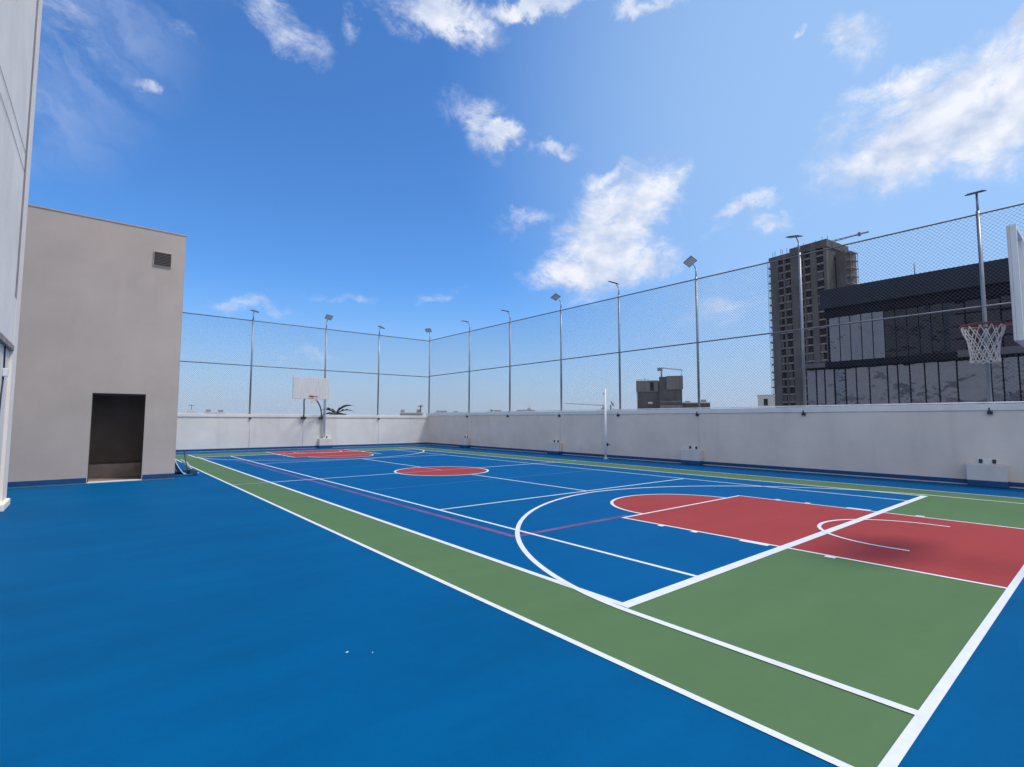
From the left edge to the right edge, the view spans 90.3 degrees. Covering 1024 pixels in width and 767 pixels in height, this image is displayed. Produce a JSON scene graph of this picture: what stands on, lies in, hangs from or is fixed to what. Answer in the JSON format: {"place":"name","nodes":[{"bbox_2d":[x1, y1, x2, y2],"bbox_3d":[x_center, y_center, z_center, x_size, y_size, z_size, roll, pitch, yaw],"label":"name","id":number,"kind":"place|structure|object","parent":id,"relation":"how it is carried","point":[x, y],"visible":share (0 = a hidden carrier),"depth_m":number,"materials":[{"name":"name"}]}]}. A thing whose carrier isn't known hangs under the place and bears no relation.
{"place":"outdoors","nodes":[
{"label":"outdoors","id":0,"kind":"place"},
{"bbox_2d":[0,0,42,511],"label":"tall building","id":1,"kind":"structure","parent":0,"point":[20,26],"depth_m":8.83,"materials":[{"name":"white paint"}]},
{"bbox_2d":[174,468,197,476],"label":"kerb block","id":2,"kind":"structure","parent":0,"point":[193,472],"depth_m":15.23,"materials":[{"name":"paint"}]},
{"bbox_2d":[180,459,198,472],"bbox_3d":[-10.288,2.634,16.235,0.342,0.364,1.450,4,-5,-40],"label":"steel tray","id":3,"kind":"object","parent":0,"point":[188,465],"visible":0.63,"depth_m":16.13,"materials":[{"name":"white metal"}]},
{"bbox_2d":[185,405,197,413],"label":"building","id":4,"kind":"structure","parent":0,"point":[191,412],"depth_m":101.52,"materials":[{"name":"concrete"}]},
{"bbox_2d":[204,409,224,413],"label":"building","id":5,"kind":"structure","parent":0,"point":[208,411],"depth_m":103.37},
{"bbox_2d":[0,445,1023,766],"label":"floor","id":6,"kind":"structure","parent":0,"point":[200,619],"depth_m":3.48,"materials":[{"name":"blue paint"}]},
{"bbox_2d":[7,204,186,487],"bbox_3d":[-13.672,-0.850,14.590,6.490,7.080,5.030,4,-5,-40],"label":"cabin","id":7,"kind":"object","parent":6,"relation":"on","point":[96,390],"visible":1,"depth_m":13.61,"materials":[{"name":"beige paint"}]},
{"bbox_2d":[175,460,185,473],"bbox_3d":[-10.363,2.456,15.729,0.398,0.643,1.350,4,-5,-40],"label":"steel tray","id":8,"kind":"object","parent":6,"relation":"on","point":[177,467],"visible":0.54,"depth_m":15.26,"materials":[{"name":"white metal"}]},
{"bbox_2d":[176,413,427,452],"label":"boundary wall","id":9,"kind":"structure","parent":6,"relation":"on","point":[214,432],"depth_m":29.37,"materials":[{"name":"white paint"}]},
{"bbox_2d":[178,312,428,418],"bbox_3d":[-13.915,-0.808,28.823,21.222,5.625,0.295,4,-5,-40],"label":"chain link fence","id":10,"kind":"object","parent":9,"relation":"on","point":[277,367],"visible":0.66,"depth_m":29.70,"materials":[{"name":"metal"}]},
{"bbox_2d":[325,314,332,326],"bbox_3d":[-11.218,-3.802,31.062,0.437,0.765,0.492,4,-5,-40],"label":"floodlight","id":11,"kind":"object","parent":10,"relation":"on","point":[328,317],"visible":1,"depth_m":31.00,"materials":[{"name":"metal"}]},
{"bbox_2d":[318,436,332,447],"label":"concrete plinth","id":12,"kind":"structure","parent":6,"relation":"on","point":[326,442],"depth_m":30.36,"materials":[{"name":"paint"}]},
{"bbox_2d":[292,377,328,437],"bbox_3d":[-11.196,1.462,28.781,1.757,3.405,3.750,1,-4,-13],"label":"basketball hoop","id":13,"kind":"object","parent":12,"relation":"on","point":[310,388],"visible":1,"depth_m":27.68,"materials":[{"name":"white plastic"}]},
{"bbox_2d":[459,436,469,447],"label":"concrete plinth","id":14,"kind":"structure","parent":6,"relation":"on","point":[464,442],"depth_m":31.21,"materials":[{"name":"paint"}]},
{"bbox_2d":[547,439,561,453],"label":"concrete plinth","id":15,"kind":"structure","parent":6,"relation":"on","point":[554,448],"depth_m":25.23,"materials":[{"name":"paint"}]},
{"bbox_2d":[175,447,1023,766],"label":"green court surface","id":16,"kind":"object","parent":6,"relation":"on","point":[895,635],"visible":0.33,"depth_m":4.32,"materials":[{"name":"paint"}]},
{"bbox_2d":[200,449,918,601],"bbox_3d":[-2.356,2.901,17.012,10.680,0.001,23.460,4,-5,-40],"label":"blue court surface","id":17,"kind":"object","parent":16,"relation":"on","point":[620,579],"visible":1,"depth_m":10.26,"materials":[{"name":"paint"}]},
{"bbox_2d":[236,457,628,536],"bbox_3d":[-4.722,2.751,15.054,2.670,0.001,18.100,4,-5,-40],"label":"plum floor line","id":18,"kind":"object","parent":17,"relation":"on","point":[489,529],"visible":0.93,"depth_m":8.78,"materials":[{"name":"paint"}]},
{"bbox_2d":[301,459,589,489],"bbox_3d":[-2.306,2.902,17.053,7.950,0.001,6.300,4,-5,-40],"label":"faint floor line","id":19,"kind":"object","parent":17,"relation":"on","point":[445,483],"visible":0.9,"depth_m":15.18,"materials":[{"name":"paint"}]},
{"bbox_2d":[175,447,1023,766],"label":"long floor line","id":20,"kind":"object","parent":16,"relation":"on","point":[737,717],"visible":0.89,"depth_m":5.61,"materials":[{"name":"paint"}]},
{"bbox_2d":[189,447,1023,716],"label":"curved floor line","id":21,"kind":"object","parent":16,"relation":"on","point":[761,657],"visible":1,"depth_m":4.52,"materials":[{"name":"paint"}]},
{"bbox_2d":[193,447,1023,766],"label":"cross floor line","id":22,"kind":"object","parent":16,"relation":"on","point":[903,743],"visible":0.91,"depth_m":4.45,"materials":[{"name":"paint"}]},
{"bbox_2d":[269,449,1023,586],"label":"red court surface","id":23,"kind":"object","parent":16,"relation":"on","point":[987,554],"visible":0.98,"depth_m":7.80,"materials":[{"name":"paint"}]},
{"bbox_2d":[603,389,610,458],"bbox_3d":[4.158,1.771,22.465,0.317,3.080,0.217,2,-4,-19],"label":"net post","id":24,"kind":"object","parent":6,"relation":"on","point":[606,444],"visible":0.98,"depth_m":22.40,"materials":[{"name":"metal"}]},
{"bbox_2d":[681,445,702,464],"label":"concrete plinth","id":25,"kind":"structure","parent":6,"relation":"on","point":[691,454],"depth_m":19.49,"materials":[{"name":"paint"}]},
{"bbox_2d":[426,403,1023,488],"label":"boundary wall","id":26,"kind":"structure","parent":6,"relation":"on","point":[939,443],"depth_m":17.04,"materials":[{"name":"grey paint"}]},
{"bbox_2d":[427,203,1023,416],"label":"chain link fence","id":27,"kind":"object","parent":26,"relation":"on","point":[982,284],"visible":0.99,"depth_m":17.57,"materials":[{"name":"metal"}]},
{"bbox_2d":[551,293,560,308],"bbox_3d":[2.290,-4.155,25.775,0.543,0.710,0.428,4,-5,-40],"label":"floodlight","id":28,"kind":"object","parent":27,"relation":"on","point":[555,296],"visible":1,"depth_m":25.72,"materials":[{"name":"metal"}]},
{"bbox_2d":[683,256,696,276],"bbox_3d":[7.066,-4.587,19.999,0.573,0.760,0.348,2,-5,-24],"label":"floodlight","id":29,"kind":"object","parent":27,"relation":"on","point":[690,261],"visible":1,"depth_m":20.00,"materials":[{"name":"metal"}]},
{"bbox_2d":[786,235,802,252],"bbox_3d":[9.517,-4.696,17.074,0.555,0.566,0.408,4,-5,-40],"label":"floodlight","id":30,"kind":"object","parent":27,"relation":"on","point":[794,236],"visible":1,"depth_m":17.06,"materials":[{"name":"metal"}]},
{"bbox_2d":[965,190,986,210],"bbox_3d":[12.473,-4.923,13.682,0.347,0.543,0.400,4,-5,-40],"label":"floodlight","id":31,"kind":"object","parent":27,"relation":"on","point":[976,197],"visible":1,"depth_m":13.74,"materials":[{"name":"metal"}]},
{"bbox_2d":[966,458,1009,487],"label":"concrete plinth","id":32,"kind":"structure","parent":6,"relation":"on","point":[988,472],"depth_m":13.09,"materials":[{"name":"paint"}]},
{"bbox_2d":[959,224,1023,363],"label":"basketball hoop","id":33,"kind":"object","parent":6,"relation":"on","point":[1015,242],"visible":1,"depth_m":6.37,"materials":[{"name":"white plastic"}]},
{"bbox_2d":[28,0,1023,415],"label":"sky","id":34,"kind":"structure","parent":0,"point":[406,168],"materials":[{"name":"blue"}]},
{"bbox_2d":[757,394,774,407],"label":"building","id":35,"kind":"structure","parent":0,"point":[762,400],"depth_m":152.09,"materials":[{"name":"white concrete"}]},
{"bbox_2d":[801,258,1023,406],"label":"glass building","id":36,"kind":"structure","parent":0,"point":[853,351],"depth_m":63.87,"materials":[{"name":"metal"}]},
{"bbox_2d":[807,370,816,406],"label":"window","id":37,"kind":"structure","parent":36,"relation":"in","point":[810,375],"depth_m":73.18,"materials":[{"name":"grey glass"}]},
{"bbox_2d":[815,370,817,406],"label":"window frame","id":38,"kind":"structure","parent":36,"relation":"in","point":[815,370],"depth_m":72.68,"materials":[{"name":"black metal"}]},
{"bbox_2d":[817,370,824,406],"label":"window","id":39,"kind":"structure","parent":36,"relation":"in","point":[821,374],"depth_m":72.27,"materials":[{"name":"grey glass"}]},
{"bbox_2d":[824,369,826,406],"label":"window frame","id":40,"kind":"structure","parent":36,"relation":"in","point":[824,369],"depth_m":71.78,"materials":[{"name":"black metal"}]},
{"bbox_2d":[825,369,834,406],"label":"window","id":41,"kind":"structure","parent":36,"relation":"in","point":[828,371],"depth_m":71.41,"materials":[{"name":"grey glass"}]},
{"bbox_2d":[833,368,835,406],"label":"window frame","id":42,"kind":"structure","parent":36,"relation":"in","point":[833,368],"depth_m":70.89,"materials":[{"name":"black metal"}]},
{"bbox_2d":[829,317,839,361],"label":"window","id":43,"kind":"structure","parent":36,"relation":"in","point":[832,332],"depth_m":71.22,"materials":[{"name":"grey glass"}]},
{"bbox_2d":[839,320,840,360],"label":"window frame","id":44,"kind":"structure","parent":36,"relation":"in","point":[839,320],"depth_m":70.68,"materials":[{"name":"black metal"}]},
{"bbox_2d":[835,368,845,406],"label":"window","id":45,"kind":"structure","parent":36,"relation":"in","point":[841,371],"depth_m":70.41,"materials":[{"name":"grey glass"}]},
{"bbox_2d":[839,316,850,360],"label":"window","id":46,"kind":"structure","parent":36,"relation":"in","point":[844,348],"depth_m":70.22,"materials":[{"name":"grey glass"}]},
{"bbox_2d":[844,368,846,404],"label":"window frame","id":47,"kind":"structure","parent":36,"relation":"in","point":[844,368],"depth_m":69.86,"materials":[{"name":"black metal"}]},
{"bbox_2d":[849,316,851,359],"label":"window frame","id":48,"kind":"structure","parent":36,"relation":"in","point":[849,316],"depth_m":69.68,"materials":[{"name":"black metal"}]},
{"bbox_2d":[846,368,856,404],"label":"window","id":49,"kind":"structure","parent":36,"relation":"in","point":[849,378],"depth_m":69.42,"materials":[{"name":"grey glass"}]},
{"bbox_2d":[850,314,861,359],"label":"window","id":50,"kind":"structure","parent":36,"relation":"in","point":[855,351],"depth_m":69.24,"materials":[{"name":"grey glass"}]},
{"bbox_2d":[855,367,857,404],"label":"window frame","id":51,"kind":"structure","parent":36,"relation":"in","point":[855,367],"depth_m":68.88,"materials":[{"name":"black metal"}]},
{"bbox_2d":[860,314,862,358],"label":"window frame","id":52,"kind":"structure","parent":36,"relation":"in","point":[860,314],"depth_m":68.70,"materials":[{"name":"black metal"}]},
{"bbox_2d":[857,367,869,405],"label":"window","id":53,"kind":"structure","parent":36,"relation":"in","point":[865,384],"depth_m":68.33,"materials":[{"name":"grey glass"}]},
{"bbox_2d":[861,313,872,358],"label":"window","id":54,"kind":"structure","parent":36,"relation":"in","point":[867,327],"depth_m":68.24,"materials":[{"name":"grey glass"}]},
{"bbox_2d":[868,366,870,405],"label":"window frame","id":55,"kind":"structure","parent":36,"relation":"in","point":[869,366],"depth_m":67.73,"materials":[{"name":"black metal"}]},
{"bbox_2d":[871,312,873,357],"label":"window frame","id":56,"kind":"structure","parent":36,"relation":"in","point":[871,312],"depth_m":67.73,"materials":[{"name":"black metal"}]},
{"bbox_2d":[872,311,884,357],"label":"window","id":57,"kind":"structure","parent":36,"relation":"in","point":[877,327],"depth_m":67.25,"materials":[{"name":"grey glass"}]},
{"bbox_2d":[870,366,887,405],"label":"window","id":58,"kind":"structure","parent":36,"relation":"in","point":[879,384],"depth_m":66.98,"materials":[{"name":"grey glass"}]},
{"bbox_2d":[883,311,885,356],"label":"window frame","id":59,"kind":"structure","parent":36,"relation":"in","point":[883,311],"depth_m":66.71,"materials":[{"name":"black metal"}]},
{"bbox_2d":[886,365,889,405],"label":"window frame","id":60,"kind":"structure","parent":36,"relation":"in","point":[886,365],"depth_m":66.18,"materials":[{"name":"black metal"}]},
{"bbox_2d":[884,309,895,356],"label":"window","id":61,"kind":"structure","parent":36,"relation":"in","point":[891,313],"depth_m":66.31,"materials":[{"name":"black glass"}]},
{"bbox_2d":[888,365,898,405],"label":"window","id":62,"kind":"structure","parent":36,"relation":"in","point":[893,370],"depth_m":65.79,"materials":[{"name":"grey glass"}]},
{"bbox_2d":[897,364,899,402],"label":"window frame","id":63,"kind":"structure","parent":36,"relation":"in","point":[897,364],"depth_m":65.31,"materials":[{"name":"black metal"}]},
{"bbox_2d":[895,308,907,356],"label":"window","id":64,"kind":"structure","parent":36,"relation":"in","point":[899,321],"depth_m":65.39,"materials":[{"name":"black glass"}]},
{"bbox_2d":[898,364,910,403],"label":"window","id":65,"kind":"structure","parent":36,"relation":"in","point":[905,378],"depth_m":64.90,"materials":[{"name":"grey glass"}]},
{"bbox_2d":[909,363,911,402],"bbox_3d":[50.472,1.436,64.363,0.290,8.040,0.140,4,-5,-40],"label":"window frame","id":66,"kind":"structure","parent":36,"relation":"in","point":[909,363],"depth_m":64.36,"materials":[{"name":"black metal"}]},
{"bbox_2d":[906,306,918,355],"bbox_3d":[50.869,-6.591,64.543,0.220,6.280,1.100,4,-5,-40],"label":"window","id":67,"kind":"structure","parent":36,"relation":"in","point":[910,331],"depth_m":64.47,"materials":[{"name":"black glass"}]},
{"bbox_2d":[910,363,925,404],"bbox_3d":[50.912,1.433,63.752,0.053,7.940,1.360,4,-5,-40],"label":"window","id":68,"kind":"structure","parent":36,"relation":"in","point":[912,367],"depth_m":63.84,"materials":[{"name":"grey glass"}]},
{"bbox_2d":[923,362,926,404],"bbox_3d":[51.429,1.355,63.211,0.290,8.040,0.140,4,-5,-40],"label":"window frame","id":69,"kind":"structure","parent":36,"relation":"in","point":[923,362],"depth_m":63.19,"materials":[{"name":"black metal"}]},
{"bbox_2d":[918,305,931,354],"bbox_3d":[51.636,-6.656,63.622,0.220,6.280,1.100,4,-5,-40],"label":"window","id":70,"kind":"structure","parent":36,"relation":"in","point":[924,309],"depth_m":63.55,"materials":[{"name":"black glass"}]},
{"bbox_2d":[925,362,939,404],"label":"window","id":71,"kind":"structure","parent":36,"relation":"in","point":[927,367],"depth_m":62.75,"materials":[{"name":"grey glass"}]},
{"bbox_2d":[930,303,943,353],"bbox_3d":[52.402,-6.721,62.701,0.220,6.280,1.100,4,-5,-40],"label":"window","id":72,"kind":"structure","parent":36,"relation":"in","point":[933,306],"depth_m":62.63,"materials":[{"name":"black glass"}]},
{"bbox_2d":[937,361,940,404],"bbox_3d":[52.292,1.282,62.175,0.290,8.040,0.140,4,-5,-40],"label":"window frame","id":73,"kind":"structure","parent":36,"relation":"in","point":[937,361],"depth_m":62.18,"materials":[{"name":"black metal"}]},
{"bbox_2d":[939,361,957,404],"bbox_3d":[52.796,1.274,61.488,0.050,7.940,1.562,4,-5,-41],"label":"window","id":74,"kind":"structure","parent":36,"relation":"in","point":[947,370],"depth_m":61.56,"materials":[{"name":"grey glass"}]},
{"bbox_2d":[943,301,956,352],"bbox_3d":[53.169,-6.785,61.780,0.220,6.280,1.100,4,-5,-40],"label":"window","id":75,"kind":"structure","parent":36,"relation":"in","point":[947,347],"depth_m":61.88,"materials":[{"name":"black glass"}]},
{"bbox_2d":[948,303,963,313],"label":"window","id":76,"kind":"structure","parent":36,"relation":"in","point":[955,306],"depth_m":61.35,"materials":[{"name":"black glass"}]},
{"bbox_2d":[949,314,964,326],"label":"window","id":77,"kind":"structure","parent":36,"relation":"in","point":[951,318],"depth_m":61.23,"materials":[{"name":"black glass"}]},
{"bbox_2d":[955,360,959,402],"bbox_3d":[53.377,1.190,60.870,0.290,8.040,0.140,4,-5,-40],"label":"window frame","id":78,"kind":"structure","parent":36,"relation":"in","point":[955,360],"depth_m":60.88,"materials":[{"name":"black metal"}]},
{"bbox_2d":[950,327,964,338],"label":"window","id":79,"kind":"structure","parent":36,"relation":"in","point":[955,334],"depth_m":61.26,"materials":[{"name":"black glass"}]},
{"bbox_2d":[951,339,966,350],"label":"window","id":80,"kind":"structure","parent":36,"relation":"in","point":[953,342],"depth_m":61.02,"materials":[{"name":"black glass"}]},
{"bbox_2d":[957,359,987,403],"bbox_3d":[54.297,1.147,59.684,0.050,7.940,2.861,4,-5,-39],"label":"window","id":81,"kind":"structure","parent":36,"relation":"in","point":[978,372],"depth_m":59.90,"materials":[{"name":"grey glass"}]},
{"bbox_2d":[965,299,981,312],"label":"window","id":82,"kind":"structure","parent":36,"relation":"in","point":[975,301],"depth_m":60.15,"materials":[{"name":"black glass"}]},
{"bbox_2d":[966,312,982,323],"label":"window","id":83,"kind":"structure","parent":36,"relation":"in","point":[974,320],"depth_m":60.04,"materials":[{"name":"black glass"}]},
{"bbox_2d":[967,324,982,336],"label":"window","id":84,"kind":"structure","parent":36,"relation":"in","point":[980,330],"depth_m":59.90,"materials":[{"name":"black glass"}]},
{"bbox_2d":[968,339,983,348],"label":"window","id":85,"kind":"structure","parent":36,"relation":"in","point":[977,340],"depth_m":59.71,"materials":[{"name":"black glass"}]},
{"bbox_2d":[990,360,993,401],"bbox_3d":[55.293,1.028,58.567,0.290,8.040,0.140,4,-5,-40],"label":"window frame","id":86,"kind":"structure","parent":36,"relation":"in","point":[990,360],"depth_m":58.57,"materials":[{"name":"black metal"}]},
{"bbox_2d":[986,298,999,309],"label":"window","id":87,"kind":"structure","parent":36,"relation":"in","point":[992,300],"depth_m":58.84,"materials":[{"name":"black glass"}]},
{"bbox_2d":[987,309,1000,321],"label":"window","id":88,"kind":"structure","parent":36,"relation":"in","point":[996,312],"depth_m":58.74,"materials":[{"name":"black glass"}]},
{"bbox_2d":[988,323,1000,334],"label":"window","id":89,"kind":"structure","parent":36,"relation":"in","point":[994,324],"depth_m":58.66,"materials":[{"name":"black glass"}]},
{"bbox_2d":[988,335,1002,347],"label":"window","id":90,"kind":"structure","parent":36,"relation":"in","point":[994,338],"depth_m":58.59,"materials":[{"name":"black glass"}]},
{"bbox_2d":[991,358,1003,403],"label":"window","id":91,"kind":"structure","parent":36,"relation":"in","point":[994,368],"depth_m":58.23,"materials":[{"name":"grey glass"}]},
{"bbox_2d":[1001,357,1005,403],"bbox_3d":[55.932,0.974,57.800,0.290,8.040,0.140,4,-5,-40],"label":"window frame","id":92,"kind":"structure","parent":36,"relation":"in","point":[1001,357],"depth_m":57.81,"materials":[{"name":"black metal"}]},
{"bbox_2d":[1001,295,1011,307],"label":"window","id":93,"kind":"structure","parent":36,"relation":"in","point":[1008,297],"depth_m":57.99,"materials":[{"name":"black glass"}]},
{"bbox_2d":[1002,310,1011,320],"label":"window","id":94,"kind":"structure","parent":36,"relation":"in","point":[1007,314],"depth_m":57.92,"materials":[{"name":"black glass"}]},
{"bbox_2d":[1004,325,1012,333],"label":"window","id":95,"kind":"structure","parent":36,"relation":"in","point":[1008,330],"depth_m":57.72,"materials":[{"name":"black glass"}]},
{"bbox_2d":[1003,357,1019,403],"bbox_3d":[56.308,0.976,57.266,0.050,7.940,1.162,4,-6,-41],"label":"window","id":96,"kind":"structure","parent":36,"relation":"in","point":[1005,359],"depth_m":57.36,"materials":[{"name":"grey glass"}]},
{"bbox_2d":[1004,335,1019,346],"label":"window","id":97,"kind":"structure","parent":36,"relation":"in","point":[1006,337],"depth_m":57.61,"materials":[{"name":"black glass"}]},
{"bbox_2d":[1017,356,1021,400],"bbox_3d":[56.762,0.903,56.802,0.290,8.040,0.140,4,-5,-40],"label":"window frame","id":98,"kind":"structure","parent":36,"relation":"in","point":[1017,356],"depth_m":56.81,"materials":[{"name":"black metal"}]},
{"bbox_2d":[1019,356,1023,400],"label":"window","id":99,"kind":"structure","parent":36,"relation":"in","point":[1021,364],"depth_m":56.72,"materials":[{"name":"grey glass"}]},
{"label":"ground","id":100,"kind":"structure","parent":0,"visible":0},
{"bbox_2d":[319,405,351,414],"bbox_3d":[-14.625,10.722,41.923,2.047,17.957,2.087,-2,-5,31],"label":"palm tree","id":101,"kind":"object","parent":100,"relation":"on","point":[333,410],"visible":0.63,"depth_m":42.49,"materials":[{"name":"green plant"}]},
{"bbox_2d":[400,409,422,415],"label":"building","id":102,"kind":"structure","parent":100,"relation":"on","point":[418,413],"depth_m":137.19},
{"bbox_2d":[564,403,603,410],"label":"mobile crane","id":103,"kind":"object","parent":100,"relation":"on","point":[588,404],"visible":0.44,"depth_m":118.53,"materials":[{"name":"metal"}]},
{"bbox_2d":[636,374,682,409],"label":"building","id":104,"kind":"structure","parent":100,"relation":"on","point":[670,393],"depth_m":142.93,"materials":[{"name":"concrete"}]},
{"bbox_2d":[650,382,653,390],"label":"window","id":105,"kind":"structure","parent":104,"relation":"in","point":[652,383],"depth_m":144.55,"materials":[{"name":"black glass"}]},
{"bbox_2d":[657,367,681,373],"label":"tower crane","id":106,"kind":"object","parent":104,"relation":"on","point":[667,368],"visible":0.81,"depth_m":144.98,"materials":[{"name":"metal"}]},
{"bbox_2d":[682,400,710,408],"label":"building","id":107,"kind":"structure","parent":100,"relation":"on","point":[695,404],"depth_m":141.38,"materials":[{"name":"grey concrete"}]},
{"bbox_2d":[767,236,858,407],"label":"concrete tower","id":108,"kind":"structure","parent":100,"relation":"on","point":[809,270],"depth_m":197.24,"materials":[{"name":"concrete"}]},
{"bbox_2d":[832,231,868,241],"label":"tower crane","id":109,"kind":"object","parent":108,"relation":"on","point":[859,234],"visible":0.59,"depth_m":188.28,"materials":[{"name":"metal"}]}
]}

